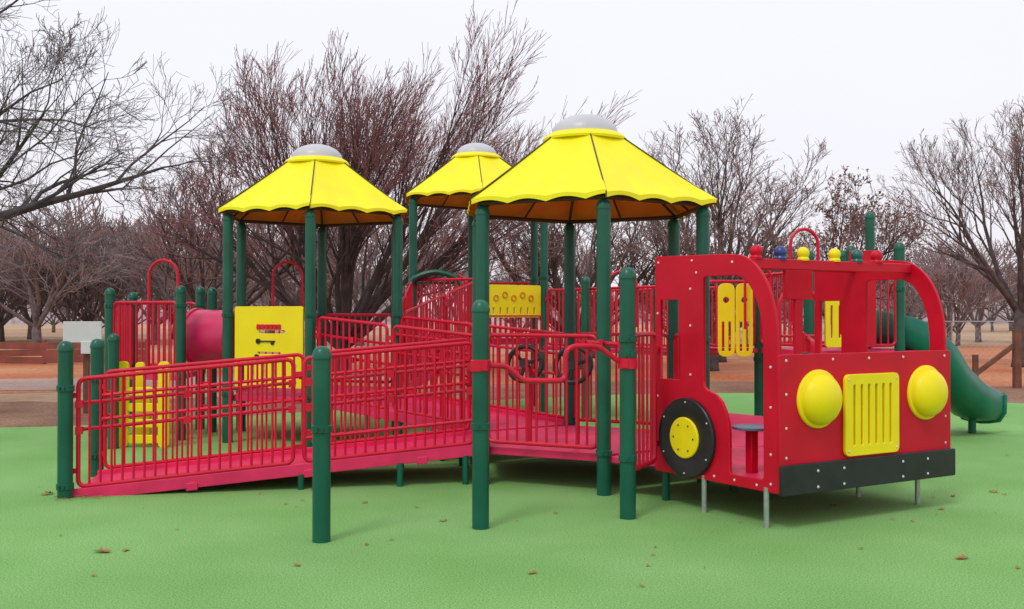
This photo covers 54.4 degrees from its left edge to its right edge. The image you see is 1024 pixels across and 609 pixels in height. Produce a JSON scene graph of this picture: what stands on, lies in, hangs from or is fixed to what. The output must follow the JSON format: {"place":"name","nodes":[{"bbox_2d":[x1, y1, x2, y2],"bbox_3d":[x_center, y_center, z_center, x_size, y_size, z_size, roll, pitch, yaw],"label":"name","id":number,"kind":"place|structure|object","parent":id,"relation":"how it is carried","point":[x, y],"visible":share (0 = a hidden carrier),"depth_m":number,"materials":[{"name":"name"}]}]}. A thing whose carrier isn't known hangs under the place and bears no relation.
{"place":"outdoors","nodes":[
{"label":"outdoors","id":0,"kind":"place"},
{"bbox_2d":[0,375,439,389],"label":"gravel path","id":1,"kind":"structure","parent":0,"point":[28,384],"depth_m":22.82,"materials":[{"name":"grey gravel"}]},
{"bbox_2d":[0,324,1011,401],"bbox_3d":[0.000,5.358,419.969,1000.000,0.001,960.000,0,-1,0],"label":"ground","id":2,"kind":"structure","parent":0,"point":[15,333],"depth_m":66.82,"materials":[{"name":"brown soil"}]},
{"bbox_2d":[0,181,1023,345],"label":"distant tree mass","id":3,"kind":"object","parent":2,"relation":"on","point":[59,288],"visible":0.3,"depth_m":50.15,"materials":[{"name":"brown plant"}]},
{"bbox_2d":[0,380,1023,427],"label":"bare dirt border","id":4,"kind":"object","parent":2,"relation":"on","point":[27,414],"visible":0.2,"depth_m":17.80,"materials":[{"name":"brown soil"}]},
{"bbox_2d":[63,321,101,413],"bbox_3d":[-6.900,1.018,16.012,0.620,1.490,0.140,0,-1,0],"label":"info sign","id":5,"kind":"object","parent":4,"relation":"on","point":[84,333],"visible":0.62,"depth_m":15.98,"materials":[{"name":"white metal"}]},
{"bbox_2d":[0,0,252,300],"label":"bare oak tree","id":6,"kind":"object","parent":4,"relation":"on","point":[26,206],"visible":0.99,"depth_m":18.27,"materials":[{"name":"brown plant"}]},
{"bbox_2d":[972,329,1021,387],"bbox_3d":[10.460,1.171,21.490,1.020,1.280,0.140,0,-1,0],"label":"braced wood post","id":7,"kind":"object","parent":4,"relation":"on","point":[1015,347],"visible":0.84,"depth_m":21.44,"materials":[{"name":"brown wood"}]},
{"bbox_2d":[1,291,1012,323],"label":"background woodland ridge","id":8,"kind":"structure","parent":0,"point":[15,320],"depth_m":150.63,"materials":[{"name":"brown plant"}]},
{"bbox_2d":[0,393,1023,608],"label":"rubber play surface","id":9,"kind":"object","parent":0,"point":[244,545],"visible":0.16,"depth_m":7.04,"materials":[{"name":"green rubber"}]},
{"bbox_2d":[54,494,110,499],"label":"dry twigs","id":10,"kind":"object","parent":9,"relation":"on","point":[83,497],"visible":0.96,"depth_m":8.61,"materials":[{"name":"plant"}]},
{"bbox_2d":[104,259,234,446],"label":"tunnel play tower","id":11,"kind":"structure","parent":9,"relation":"on","point":[198,333],"depth_m":12.77,"materials":[{"name":"pink plastic"}]},
{"bbox_2d":[56,334,471,498],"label":"wheelchair ramp","id":12,"kind":"structure","parent":9,"relation":"on","point":[192,472],"depth_m":9.19,"materials":[{"name":"red metal"}]},
{"bbox_2d":[217,144,407,446],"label":"playground canopy tower","id":13,"kind":"structure","parent":9,"relation":"on","point":[310,187],"depth_m":12.35,"materials":[{"name":"yellow plastic"}]},
{"bbox_2d":[311,346,331,542],"bbox_3d":[-1.337,0.987,6.984,0.147,1.391,0.161,0,-1,0],"label":"green steel post","id":14,"kind":"object","parent":9,"relation":"on","point":[321,428],"visible":0.98,"depth_m":6.94,"materials":[{"name":"green metal"}]},
{"bbox_2d":[403,281,471,429],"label":"wheelchair ramp","id":15,"kind":"structure","parent":9,"relation":"on","point":[408,308],"depth_m":14.08,"materials":[{"name":"red metal"}]},
{"bbox_2d":[315,316,564,464],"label":"wheelchair ramp","id":16,"kind":"structure","parent":9,"relation":"on","point":[502,409],"depth_m":11.43,"materials":[{"name":"red metal"}]},
{"bbox_2d":[405,143,548,411],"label":"playground canopy tower","id":17,"kind":"structure","parent":9,"relation":"on","point":[462,176],"depth_m":15.85,"materials":[{"name":"yellow plastic"}]},
{"bbox_2d":[41,416,1020,585],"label":"fallen leaves","id":18,"kind":"object","parent":9,"relation":"on","point":[107,550],"visible":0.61,"depth_m":6.75,"materials":[{"name":"brown plant"}]},
{"bbox_2d":[470,267,658,529],"bbox_3d":[0.541,0.699,7.853,0.804,1.981,1.818,0,-1,39],"label":"bent handrail with posts","id":19,"kind":"object","parent":9,"relation":"on","point":[481,365],"visible":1,"depth_m":7.72,"materials":[{"name":"green metal"}]},
{"bbox_2d":[467,114,717,495],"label":"playground canopy tower","id":20,"kind":"structure","parent":9,"relation":"on","point":[602,173],"depth_m":9.30,"materials":[{"name":"yellow plastic"}]},
{"bbox_2d":[543,212,915,446],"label":"slide play tower","id":21,"kind":"structure","parent":9,"relation":"on","point":[747,310],"depth_m":12.71,"materials":[{"name":"red plastic"}]},
{"bbox_2d":[611,245,954,527],"bbox_3d":[2.303,0.620,8.502,2.108,2.152,2.103,0,-1,-34],"label":"play truck","id":22,"kind":"object","parent":9,"relation":"on","point":[856,414],"visible":0.98,"depth_m":7.95,"materials":[{"name":"red plastic"}]},
{"bbox_2d":[868,310,1007,433],"bbox_3d":[5.466,0.906,13.010,2.077,1.660,1.052,0,-1,-39],"label":"playground slide","id":23,"kind":"object","parent":9,"relation":"on","point":[974,398],"visible":0.53,"depth_m":12.63,"materials":[{"name":"green plastic"}]},
{"bbox_2d":[0,346,1023,393],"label":"red clay field","id":24,"kind":"structure","parent":0,"point":[735,367],"depth_m":28.66,"materials":[{"name":"soil"}]},
{"bbox_2d":[0,340,145,363],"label":"red board fence","id":25,"kind":"object","parent":24,"relation":"on","point":[38,349],"visible":0.38,"depth_m":31.64,"materials":[{"name":"wood"}]},
{"bbox_2d":[101,137,337,310],"bbox_3d":[-8.841,-1.595,31.061,7.042,7.167,9.208,0,-1,-26],"label":"bare crabapple tree","id":26,"kind":"object","parent":24,"relation":"on","point":[191,231],"visible":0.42,"depth_m":30.45,"materials":[{"name":"brown plant"}]},
{"bbox_2d":[133,0,640,375],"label":"bare crabapple tree","id":27,"kind":"object","parent":24,"relation":"on","point":[350,240],"visible":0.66,"depth_m":24.49,"materials":[{"name":"brown plant"}]},
{"bbox_2d":[501,116,687,357],"bbox_3d":[2.864,-2.497,36.216,6.617,9.050,7.766,0,-1,20],"label":"bare maple tree","id":28,"kind":"object","parent":24,"relation":"on","point":[595,284],"visible":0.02,"depth_m":35.86,"materials":[{"name":"brown plant"}]},
{"bbox_2d":[489,219,723,368],"bbox_3d":[2.243,-0.972,28.967,7.536,5.889,6.716,0,-1,30],"label":"bare crabapple tree","id":29,"kind":"object","parent":24,"relation":"on","point":[554,260],"visible":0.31,"depth_m":28.24,"materials":[{"name":"brown plant"}]},
{"bbox_2d":[585,179,824,370],"bbox_3d":[5.476,-0.781,27.831,6.507,5.481,6.492,0,-1,17],"label":"bare crabapple tree","id":30,"kind":"object","parent":24,"relation":"on","point":[714,360],"visible":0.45,"depth_m":27.52,"materials":[{"name":"brown plant"}]},
{"bbox_2d":[639,95,858,361],"bbox_3d":[7.709,-2.390,32.530,8.059,8.761,6.011,0,-1,-15],"label":"bare maple tree","id":31,"kind":"object","parent":24,"relation":"on","point":[718,216],"visible":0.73,"depth_m":32.52,"materials":[{"name":"brown plant"}]},
{"bbox_2d":[738,165,932,315],"bbox_3d":[9.796,-1.133,29.064,5.614,6.190,5.684,0,-1,0],"label":"leaf clinging oak tree","id":32,"kind":"object","parent":24,"relation":"on","point":[852,226],"visible":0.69,"depth_m":29.50,"materials":[{"name":"brown plant"}]},
{"bbox_2d":[782,321,1013,358],"bbox_3d":[26.000,1.219,32.990,40.060,1.350,0.052,0,-1,0],"label":"chain link fence","id":33,"kind":"object","parent":24,"relation":"on","point":[951,331],"visible":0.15,"depth_m":32.99,"materials":[{"name":"metal"}]},
{"bbox_2d":[875,96,1023,366],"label":"bare maple tree","id":34,"kind":"object","parent":24,"relation":"on","point":[997,280],"visible":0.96,"depth_m":30.22,"materials":[{"name":"brown plant"}]},
{"bbox_2d":[0,0,1023,308],"label":"sky","id":35,"kind":"structure","parent":0,"point":[866,78],"materials":[{"name":"white"}]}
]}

